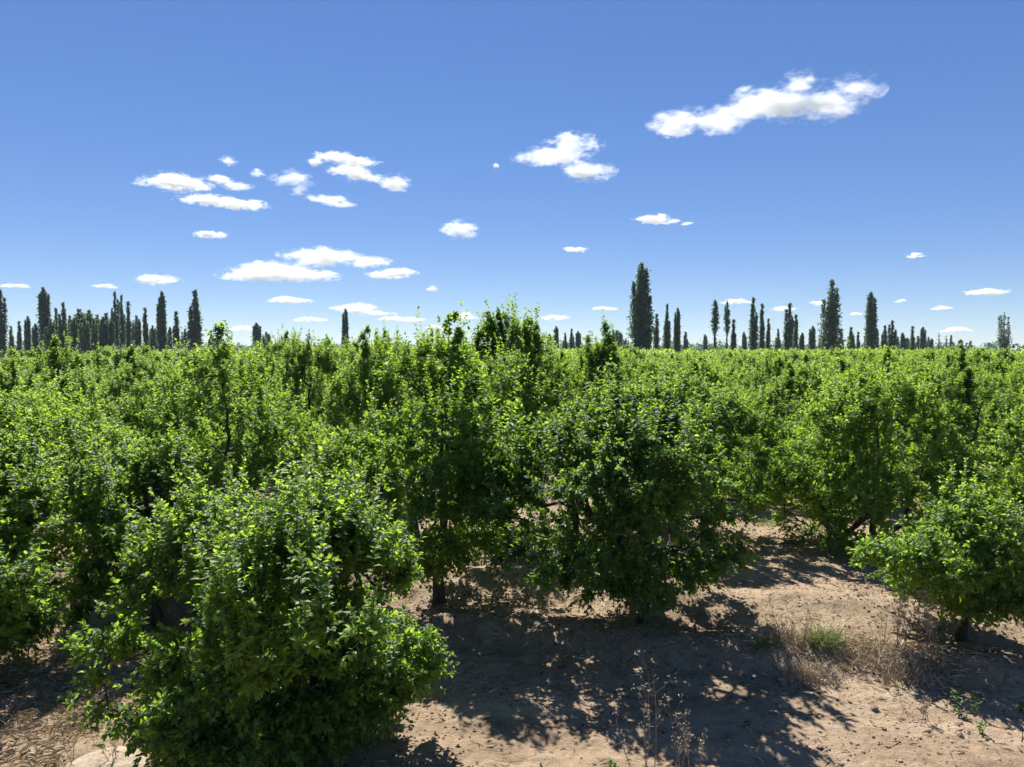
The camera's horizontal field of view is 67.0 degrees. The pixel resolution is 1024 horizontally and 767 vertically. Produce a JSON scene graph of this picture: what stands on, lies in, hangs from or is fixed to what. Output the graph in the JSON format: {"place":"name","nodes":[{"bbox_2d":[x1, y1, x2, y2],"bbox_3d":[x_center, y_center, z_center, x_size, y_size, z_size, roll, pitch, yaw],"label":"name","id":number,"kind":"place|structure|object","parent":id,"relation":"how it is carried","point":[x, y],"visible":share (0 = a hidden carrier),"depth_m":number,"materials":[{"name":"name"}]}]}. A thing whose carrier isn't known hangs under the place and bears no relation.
{"place":"outdoors","nodes":[
{"label":"outdoors","id":0,"kind":"place"},
{"bbox_2d":[0,350,1023,766],"bbox_3d":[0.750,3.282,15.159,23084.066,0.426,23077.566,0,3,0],"label":"ground","id":1,"kind":"structure","parent":0,"point":[706,714],"depth_m":9.34,"materials":[{"name":"soil"}]},
{"bbox_2d":[0,289,9,360],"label":"poplar tree","id":2,"kind":"object","parent":1,"relation":"on","point":[3,328],"visible":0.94,"depth_m":196.93,"materials":[{"name":"green plant"}]},
{"bbox_2d":[23,316,32,358],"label":"poplar tree","id":3,"kind":"object","parent":1,"relation":"on","point":[27,342],"visible":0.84,"depth_m":234.13,"materials":[{"name":"green plant"}]},
{"bbox_2d":[0,358,61,438],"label":"fruit tree","id":4,"kind":"object","parent":1,"relation":"on","point":[11,383],"visible":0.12,"depth_m":27.02,"materials":[{"name":"green plant"}]},
{"bbox_2d":[0,403,71,669],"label":"fruit tree","id":5,"kind":"object","parent":1,"relation":"on","point":[29,605],"visible":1,"depth_m":9.15,"materials":[{"name":"green plant"}]},
{"bbox_2d":[0,340,79,381],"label":"fruit tree","id":6,"kind":"object","parent":1,"relation":"on","point":[7,360],"visible":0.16,"depth_m":42.38,"materials":[{"name":"green plant"}]},
{"bbox_2d":[35,287,51,355],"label":"poplar tree","id":7,"kind":"object","parent":1,"relation":"on","point":[44,305],"visible":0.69,"depth_m":188.23,"materials":[{"name":"green plant"}]},
{"bbox_2d":[42,319,57,351],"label":"poplar tree","id":8,"kind":"object","parent":1,"relation":"on","point":[48,335],"visible":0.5,"depth_m":176.37,"materials":[{"name":"green plant"}]},
{"bbox_2d":[11,330,104,479],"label":"fruit tree","id":9,"kind":"object","parent":1,"relation":"on","point":[56,354],"visible":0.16,"depth_m":23.95,"materials":[{"name":"green plant"}]},
{"bbox_2d":[57,301,68,350],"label":"poplar tree","id":10,"kind":"object","parent":1,"relation":"on","point":[62,324],"visible":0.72,"depth_m":197.92,"materials":[{"name":"green plant"}]},
{"bbox_2d":[69,318,78,354],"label":"poplar tree","id":11,"kind":"object","parent":1,"relation":"on","point":[74,330],"visible":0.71,"depth_m":176.81,"materials":[{"name":"green plant"}]},
{"bbox_2d":[0,363,152,491],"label":"fruit tree","id":12,"kind":"object","parent":1,"relation":"on","point":[112,432],"visible":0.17,"depth_m":20.35,"materials":[{"name":"green plant"}]},
{"bbox_2d":[36,359,116,438],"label":"fruit tree","id":13,"kind":"object","parent":1,"relation":"on","point":[74,373],"visible":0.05,"depth_m":33.92,"materials":[{"name":"green plant"}]},
{"bbox_2d":[76,317,93,356],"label":"poplar tree","id":14,"kind":"object","parent":1,"relation":"on","point":[84,342],"visible":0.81,"depth_m":172.02,"materials":[{"name":"green plant"}]},
{"bbox_2d":[0,362,170,582],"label":"fruit tree","id":15,"kind":"object","parent":1,"relation":"on","point":[34,414],"visible":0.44,"depth_m":12.95,"materials":[{"name":"green plant"}]},
{"bbox_2d":[89,319,99,352],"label":"poplar tree","id":16,"kind":"object","parent":1,"relation":"on","point":[94,338],"visible":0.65,"depth_m":176.93,"materials":[{"name":"green plant"}]},
{"bbox_2d":[83,342,111,380],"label":"fruit tree","id":17,"kind":"object","parent":1,"relation":"on","point":[104,352],"visible":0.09,"depth_m":51.58,"materials":[{"name":"green plant"}]},
{"bbox_2d":[68,348,135,410],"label":"fruit tree","id":18,"kind":"object","parent":1,"relation":"on","point":[99,359],"visible":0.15,"depth_m":41.38,"materials":[{"name":"green plant"}]},
{"bbox_2d":[98,312,110,349],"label":"poplar tree","id":19,"kind":"object","parent":1,"relation":"on","point":[104,326],"visible":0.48,"depth_m":191.31,"materials":[{"name":"green plant"}]},
{"bbox_2d":[64,746,151,766],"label":"rock","id":20,"kind":"object","parent":1,"relation":"on","point":[97,758],"visible":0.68,"depth_m":7.40,"materials":[{"name":"stone"}]},
{"bbox_2d":[110,290,120,350],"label":"poplar tree","id":21,"kind":"object","parent":1,"relation":"on","point":[114,317],"visible":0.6,"depth_m":188.78,"materials":[{"name":"green plant"}]},
{"bbox_2d":[118,294,126,348],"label":"poplar tree","id":22,"kind":"object","parent":1,"relation":"on","point":[122,334],"visible":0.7,"depth_m":199.95,"materials":[{"name":"green plant"}]},
{"bbox_2d":[91,340,154,415],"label":"fruit tree","id":23,"kind":"object","parent":1,"relation":"on","point":[129,352],"visible":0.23,"depth_m":38.12,"materials":[{"name":"green plant"}]},
{"bbox_2d":[125,301,131,349],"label":"poplar tree","id":24,"kind":"object","parent":1,"relation":"on","point":[128,325],"visible":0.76,"depth_m":211.06,"materials":[{"name":"green plant"}]},
{"bbox_2d":[130,315,142,350],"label":"poplar tree","id":25,"kind":"object","parent":1,"relation":"on","point":[136,335],"visible":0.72,"depth_m":205.55,"materials":[{"name":"green plant"}]},
{"bbox_2d":[91,348,189,437],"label":"fruit tree","id":26,"kind":"object","parent":1,"relation":"on","point":[113,383],"visible":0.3,"depth_m":32.80,"materials":[{"name":"green plant"}]},
{"bbox_2d":[140,307,150,347],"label":"poplar tree","id":27,"kind":"object","parent":1,"relation":"on","point":[145,327],"visible":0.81,"depth_m":206.70,"materials":[{"name":"green plant"}]},
{"bbox_2d":[121,345,182,407],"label":"fruit tree","id":28,"kind":"object","parent":1,"relation":"on","point":[167,356],"visible":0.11,"depth_m":46.47,"materials":[{"name":"green plant"}]},
{"bbox_2d":[110,380,205,439],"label":"fruit tree","id":29,"kind":"object","parent":1,"relation":"on","point":[132,397],"visible":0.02,"depth_m":28.07,"materials":[{"name":"green plant"}]},
{"bbox_2d":[47,413,271,634],"bbox_3d":[-5.318,2.005,11.440,4.203,3.301,2.805,2,3,42],"label":"fruit tree","id":30,"kind":"object","parent":1,"relation":"on","point":[95,503],"visible":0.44,"depth_m":10.73,"materials":[{"name":"green plant"}]},
{"bbox_2d":[155,290,168,353],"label":"poplar tree","id":31,"kind":"object","parent":1,"relation":"on","point":[161,329],"visible":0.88,"depth_m":201.82,"materials":[{"name":"green plant"}]},
{"bbox_2d":[170,311,180,350],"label":"poplar tree","id":32,"kind":"object","parent":1,"relation":"on","point":[176,332],"visible":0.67,"depth_m":204.13,"materials":[{"name":"green plant"}]},
{"bbox_2d":[111,361,265,468],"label":"fruit tree","id":33,"kind":"object","parent":1,"relation":"on","point":[138,391],"visible":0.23,"depth_m":24.48,"materials":[{"name":"green plant"}]},
{"bbox_2d":[185,289,204,350],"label":"poplar tree","id":34,"kind":"object","parent":1,"relation":"on","point":[195,332],"visible":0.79,"depth_m":195.90,"materials":[{"name":"green plant"}]},
{"bbox_2d":[112,318,338,521],"bbox_3d":[-4.998,1.120,13.621,4.004,4.529,4.236,-2,3,-39],"label":"fruit tree","id":35,"kind":"object","parent":1,"relation":"on","point":[271,430],"visible":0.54,"depth_m":13.37,"materials":[{"name":"green plant"}]},
{"bbox_2d":[163,349,299,503],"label":"fruit tree","id":36,"kind":"object","parent":1,"relation":"on","point":[203,392],"visible":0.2,"depth_m":19.94,"materials":[{"name":"green plant"}]},
{"bbox_2d":[52,425,459,766],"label":"fruit tree","id":37,"kind":"object","parent":1,"relation":"on","point":[225,707],"visible":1,"depth_m":6.84,"materials":[{"name":"green plant"}]},
{"bbox_2d":[250,322,262,348],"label":"poplar tree","id":38,"kind":"object","parent":1,"relation":"on","point":[256,331],"visible":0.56,"depth_m":262.38,"materials":[{"name":"green plant"}]},
{"bbox_2d":[233,324,326,431],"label":"fruit tree","id":39,"kind":"object","parent":1,"relation":"on","point":[278,346],"visible":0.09,"depth_m":29.79,"materials":[{"name":"green plant"}]},
{"bbox_2d":[233,326,365,477],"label":"fruit tree","id":40,"kind":"object","parent":1,"relation":"on","point":[294,367],"visible":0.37,"depth_m":24.72,"materials":[{"name":"green plant"}]},
{"bbox_2d":[303,337,361,430],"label":"fruit tree","id":41,"kind":"object","parent":1,"relation":"on","point":[354,344],"visible":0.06,"depth_m":35.30,"materials":[{"name":"green plant"}]},
{"bbox_2d":[341,308,349,347],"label":"poplar tree","id":42,"kind":"object","parent":1,"relation":"on","point":[345,325],"visible":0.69,"depth_m":191.44,"materials":[{"name":"green plant"}]},
{"bbox_2d":[306,323,435,512],"bbox_3d":[-3.676,0.909,19.235,3.240,4.823,3.897,1,3,13],"label":"fruit tree","id":43,"kind":"object","parent":1,"relation":"on","point":[388,392],"visible":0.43,"depth_m":18.60,"materials":[{"name":"green plant"}]},
{"bbox_2d":[343,318,425,446],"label":"fruit tree","id":44,"kind":"object","parent":1,"relation":"on","point":[395,345],"visible":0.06,"depth_m":29.94,"materials":[{"name":"green plant"}]},
{"bbox_2d":[305,302,550,606],"bbox_3d":[-1.313,1.151,12.105,3.953,4.887,3.603,0,3,0],"label":"fruit tree","id":45,"kind":"object","parent":1,"relation":"on","point":[457,372],"visible":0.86,"depth_m":11.55,"materials":[{"name":"green plant"}]},
{"bbox_2d":[370,325,488,468],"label":"fruit tree","id":46,"kind":"object","parent":1,"relation":"on","point":[426,359],"visible":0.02,"depth_m":23.25,"materials":[{"name":"green plant"}]},
{"bbox_2d":[0,571,1023,766],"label":"straw litter","id":47,"kind":"object","parent":1,"relation":"on","point":[120,675],"visible":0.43,"depth_m":9.21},
{"bbox_2d":[1,498,1023,766],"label":"soil clods","id":48,"kind":"object","parent":1,"relation":"on","point":[783,684],"visible":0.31,"depth_m":10.07,"materials":[{"name":"soil"}]},
{"bbox_2d":[1,501,1023,766],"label":"leaf litter","id":49,"kind":"object","parent":1,"relation":"on","point":[555,723],"visible":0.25,"depth_m":10.56,"materials":[{"name":"plant"}]},
{"bbox_2d":[5,336,1023,354],"bbox_3d":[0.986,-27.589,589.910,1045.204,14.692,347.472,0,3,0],"label":"distant tree line","id":50,"kind":"object","parent":1,"relation":"on","point":[699,347],"visible":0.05,"depth_m":468.31,"materials":[{"name":"green plant"}]},
{"bbox_2d":[435,289,608,533],"bbox_3d":[-0.230,0.646,17.030,4.299,5.502,4.242,2,3,42],"label":"fruit tree","id":51,"kind":"object","parent":1,"relation":"on","point":[537,384],"visible":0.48,"depth_m":16.83,"materials":[{"name":"green plant"}]},
{"bbox_2d":[122,344,1023,359],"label":"orchard canopy","id":52,"kind":"object","parent":1,"relation":"on","point":[666,351],"visible":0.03,"depth_m":113.24,"materials":[{"name":"green plant"}]},
{"bbox_2d":[549,341,602,418],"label":"fruit tree","id":53,"kind":"object","parent":1,"relation":"on","point":[582,361],"visible":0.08,"depth_m":32.37,"materials":[{"name":"green plant"}]},
{"bbox_2d":[566,309,631,503],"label":"fruit tree","id":54,"kind":"object","parent":1,"relation":"on","point":[599,358],"visible":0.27,"depth_m":20.35,"materials":[{"name":"green plant"}]},
{"bbox_2d":[446,351,760,624],"bbox_3d":[1.357,1.546,11.471,4.649,4.150,4.660,0,3,0],"label":"fruit tree","id":55,"kind":"object","parent":1,"relation":"on","point":[616,433],"visible":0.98,"depth_m":10.49,"materials":[{"name":"green plant"}]},
{"bbox_2d":[582,342,658,407],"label":"fruit tree","id":56,"kind":"object","parent":1,"relation":"on","point":[642,366],"visible":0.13,"depth_m":42.83,"materials":[{"name":"green plant"}]},
{"bbox_2d":[589,349,666,390],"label":"fruit tree","id":57,"kind":"object","parent":1,"relation":"on","point":[654,365],"visible":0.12,"depth_m":46.65,"materials":[{"name":"green plant"}]},
{"bbox_2d":[626,260,656,350],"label":"poplar tree","id":58,"kind":"object","parent":1,"relation":"on","point":[642,329],"visible":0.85,"depth_m":161.36,"materials":[{"name":"green plant"}]},
{"bbox_2d":[631,649,671,766],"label":"dry weed","id":59,"kind":"object","parent":1,"relation":"on","point":[648,706],"visible":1,"depth_m":7.19,"materials":[{"name":"plant"}]},
{"bbox_2d":[661,303,671,349],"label":"poplar tree","id":60,"kind":"object","parent":1,"relation":"on","point":[666,336],"visible":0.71,"depth_m":187.90,"materials":[{"name":"green plant"}]},
{"bbox_2d":[672,308,681,354],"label":"poplar tree","id":61,"kind":"object","parent":1,"relation":"on","point":[677,341],"visible":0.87,"depth_m":187.73,"materials":[{"name":"green plant"}]},
{"bbox_2d":[663,694,706,766],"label":"dry weed","id":62,"kind":"object","parent":1,"relation":"on","point":[688,741],"visible":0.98,"depth_m":7.29,"materials":[{"name":"plant"}]},
{"bbox_2d":[649,352,737,434],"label":"fruit tree","id":63,"kind":"object","parent":1,"relation":"on","point":[683,364],"visible":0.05,"depth_m":31.32,"materials":[{"name":"green plant"}]},
{"bbox_2d":[708,299,719,348],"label":"poplar tree","id":64,"kind":"object","parent":1,"relation":"on","point":[715,321],"visible":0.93,"depth_m":204.09,"materials":[{"name":"green plant"}]},
{"bbox_2d":[626,354,810,538],"bbox_3d":[3.992,1.371,16.731,4.368,4.034,3.635,0,3,0],"label":"fruit tree","id":65,"kind":"object","parent":1,"relation":"on","point":[746,492],"visible":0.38,"depth_m":15.70,"materials":[{"name":"green plant"}]},
{"bbox_2d":[678,377,766,499],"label":"fruit tree","id":66,"kind":"object","parent":1,"relation":"on","point":[730,443],"visible":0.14,"depth_m":20.65,"materials":[{"name":"green plant"}]},
{"bbox_2d":[722,301,730,348],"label":"poplar tree","id":67,"kind":"object","parent":1,"relation":"on","point":[727,322],"visible":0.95,"depth_m":211.13,"materials":[{"name":"green plant"}]},
{"bbox_2d":[674,349,783,467],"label":"fruit tree","id":68,"kind":"object","parent":1,"relation":"on","point":[712,377],"visible":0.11,"depth_m":26.06,"materials":[{"name":"green plant"}]},
{"bbox_2d":[724,350,764,390],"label":"fruit tree","id":69,"kind":"object","parent":1,"relation":"on","point":[747,364],"visible":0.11,"depth_m":45.30,"materials":[{"name":"green plant"}]},
{"bbox_2d":[747,297,759,349],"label":"poplar tree","id":70,"kind":"object","parent":1,"relation":"on","point":[753,336],"visible":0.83,"depth_m":209.13,"materials":[{"name":"green plant"}]},
{"bbox_2d":[758,303,765,348],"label":"poplar tree","id":71,"kind":"object","parent":1,"relation":"on","point":[761,341],"visible":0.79,"depth_m":222.40,"materials":[{"name":"green plant"}]},
{"bbox_2d":[739,631,795,655],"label":"grass tuft","id":72,"kind":"object","parent":1,"relation":"on","point":[760,643],"visible":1,"depth_m":9.94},
{"bbox_2d":[736,348,810,425],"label":"fruit tree","id":73,"kind":"object","parent":1,"relation":"on","point":[777,365],"visible":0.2,"depth_m":35.99,"materials":[{"name":"green plant"}]},
{"bbox_2d":[736,353,816,404],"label":"fruit tree","id":74,"kind":"object","parent":1,"relation":"on","point":[756,365],"visible":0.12,"depth_m":40.27,"materials":[{"name":"green plant"}]},
{"bbox_2d":[746,619,822,646],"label":"grass tuft","id":75,"kind":"object","parent":1,"relation":"on","point":[781,631],"visible":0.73,"depth_m":10.12,"materials":[{"name":"plant"}]},
{"bbox_2d":[751,361,821,443],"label":"fruit tree","id":76,"kind":"object","parent":1,"relation":"on","point":[786,411],"visible":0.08,"depth_m":30.11,"materials":[{"name":"green plant"}]},
{"bbox_2d":[782,303,793,350],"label":"poplar tree","id":77,"kind":"object","parent":1,"relation":"on","point":[788,338],"visible":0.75,"depth_m":218.44,"materials":[{"name":"green plant"}]},
{"bbox_2d":[766,588,814,653],"bbox_3d":[3.543,3.041,9.800,0.587,0.794,0.386,0,3,5],"label":"dry weed","id":78,"kind":"object","parent":1,"relation":"on","point":[803,629],"visible":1,"depth_m":9.80,"materials":[{"name":"plant"}]},
{"bbox_2d":[766,649,855,687],"bbox_3d":[3.634,3.480,9.400,1.057,0.348,0.847,0,3,0],"label":"grass tuft","id":79,"kind":"object","parent":1,"relation":"on","point":[801,676],"visible":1,"depth_m":9.43,"materials":[{"name":"plant"}]},
{"bbox_2d":[744,351,885,472],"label":"fruit tree","id":80,"kind":"object","parent":1,"relation":"on","point":[788,384],"visible":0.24,"depth_m":25.47,"materials":[{"name":"green plant"}]},
{"bbox_2d":[795,617,855,656],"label":"grass tuft","id":81,"kind":"object","parent":1,"relation":"on","point":[827,639],"visible":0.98,"depth_m":9.96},
{"bbox_2d":[816,279,845,349],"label":"poplar tree","id":82,"kind":"object","parent":1,"relation":"on","point":[829,324],"visible":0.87,"depth_m":179.49,"materials":[{"name":"green plant"}]},
{"bbox_2d":[754,350,920,509],"bbox_3d":[8.268,1.226,20.176,3.852,4.200,3.360,0,3,8],"label":"fruit tree","id":83,"kind":"object","parent":1,"relation":"on","point":[841,363],"visible":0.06,"depth_m":19.76,"materials":[{"name":"green plant"}]},
{"bbox_2d":[835,348,883,367],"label":"fruit tree","id":84,"kind":"object","parent":1,"relation":"on","point":[855,359],"visible":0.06,"depth_m":53.45,"materials":[{"name":"green plant"}]},
{"bbox_2d":[863,291,878,348],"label":"poplar tree","id":85,"kind":"object","parent":1,"relation":"on","point":[870,338],"visible":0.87,"depth_m":204.77,"materials":[{"name":"green plant"}]},
{"bbox_2d":[813,621,930,670],"bbox_3d":[4.545,3.320,9.844,1.359,0.488,1.047,0,3,0],"label":"grass tuft","id":86,"kind":"object","parent":1,"relation":"on","point":[874,650],"visible":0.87,"depth_m":9.82,"materials":[{"name":"plant"}]},
{"bbox_2d":[857,638,909,687],"bbox_3d":[4.448,3.353,9.233,0.604,0.645,0.492,1,3,19],"label":"dry weed","id":87,"kind":"object","parent":1,"relation":"on","point":[886,666],"visible":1,"depth_m":9.24,"materials":[{"name":"plant"}]},
{"bbox_2d":[755,340,1023,559],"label":"fruit tree","id":88,"kind":"object","parent":1,"relation":"on","point":[823,491],"visible":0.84,"depth_m":14.63,"materials":[{"name":"green plant"}]},
{"bbox_2d":[886,320,897,349],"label":"poplar tree","id":89,"kind":"object","parent":1,"relation":"on","point":[892,340],"visible":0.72,"depth_m":240.39,"materials":[{"name":"green plant"}]},
{"bbox_2d":[871,580,919,662],"bbox_3d":[4.747,2.939,9.664,0.588,1.084,0.370,0,3,0],"label":"dry weed","id":90,"kind":"object","parent":1,"relation":"on","point":[897,619],"visible":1,"depth_m":9.62,"materials":[{"name":"plant"}]},
{"bbox_2d":[853,345,947,435],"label":"fruit tree","id":91,"kind":"object","parent":1,"relation":"on","point":[887,353],"visible":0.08,"depth_m":31.01,"materials":[{"name":"green plant"}]},
{"bbox_2d":[889,579,933,657],"bbox_3d":[5.120,2.980,9.754,0.667,0.953,0.589,0,3,0],"label":"dry weed","id":92,"kind":"object","parent":1,"relation":"on","point":[906,633],"visible":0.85,"depth_m":9.75,"materials":[{"name":"plant"}]},
{"bbox_2d":[867,356,971,466],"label":"fruit tree","id":93,"kind":"object","parent":1,"relation":"on","point":[942,375],"visible":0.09,"depth_m":26.24,"materials":[{"name":"green plant"}]},
{"bbox_2d":[898,568,942,651],"bbox_3d":[5.237,2.852,9.791,0.517,1.171,0.418,-1,3,-12],"label":"dry weed","id":94,"kind":"object","parent":1,"relation":"on","point":[926,614],"visible":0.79,"depth_m":9.77,"materials":[{"name":"plant"}]},
{"bbox_2d":[871,644,970,690],"bbox_3d":[4.951,3.435,9.479,1.161,0.461,0.839,0,3,0],"label":"grass tuft","id":95,"kind":"object","parent":1,"relation":"on","point":[907,675],"visible":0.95,"depth_m":9.46,"materials":[{"name":"plant"}]},
{"bbox_2d":[920,594,940,663],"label":"dry weed","id":96,"kind":"object","parent":1,"relation":"on","point":[929,629],"visible":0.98,"depth_m":9.57,"materials":[{"name":"plant"}]},
{"bbox_2d":[845,438,1023,641],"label":"fruit tree","id":97,"kind":"object","parent":1,"relation":"on","point":[974,574],"visible":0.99,"depth_m":9.89,"materials":[{"name":"green plant"}]},
{"bbox_2d":[900,361,1023,494],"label":"fruit tree","id":98,"kind":"object","parent":1,"relation":"on","point":[963,426],"visible":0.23,"depth_m":21.43,"materials":[{"name":"green plant"}]},
{"bbox_2d":[935,344,992,442],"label":"fruit tree","id":99,"kind":"object","parent":1,"relation":"on","point":[948,359],"visible":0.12,"depth_m":33.86,"materials":[{"name":"green plant"}]},
{"bbox_2d":[966,345,993,395],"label":"fruit tree","id":100,"kind":"object","parent":1,"relation":"on","point":[983,354],"visible":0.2,"depth_m":52.26,"materials":[{"name":"green plant"}]},
{"bbox_2d":[946,362,1023,451],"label":"fruit tree","id":101,"kind":"object","parent":1,"relation":"on","point":[1017,380],"visible":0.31,"depth_m":28.40,"materials":[{"name":"green plant"}]},
{"bbox_2d":[972,354,1019,423],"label":"fruit tree","id":102,"kind":"object","parent":1,"relation":"on","point":[996,363],"visible":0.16,"depth_m":39.14,"materials":[{"name":"green plant"}]},
{"bbox_2d":[981,385,1023,522],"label":"fruit tree","id":103,"kind":"object","parent":1,"relation":"on","point":[1013,446],"visible":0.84,"depth_m":14.74,"materials":[{"name":"green plant"}]},
{"bbox_2d":[995,312,1011,349],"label":"poplar tree","id":104,"kind":"object","parent":1,"relation":"on","point":[1003,336],"visible":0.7,"depth_m":229.56,"materials":[{"name":"green plant"}]},
{"bbox_2d":[0,0,1023,349],"label":"sky","id":105,"kind":"structure","parent":0,"point":[289,163],"materials":[{"name":"blue"}]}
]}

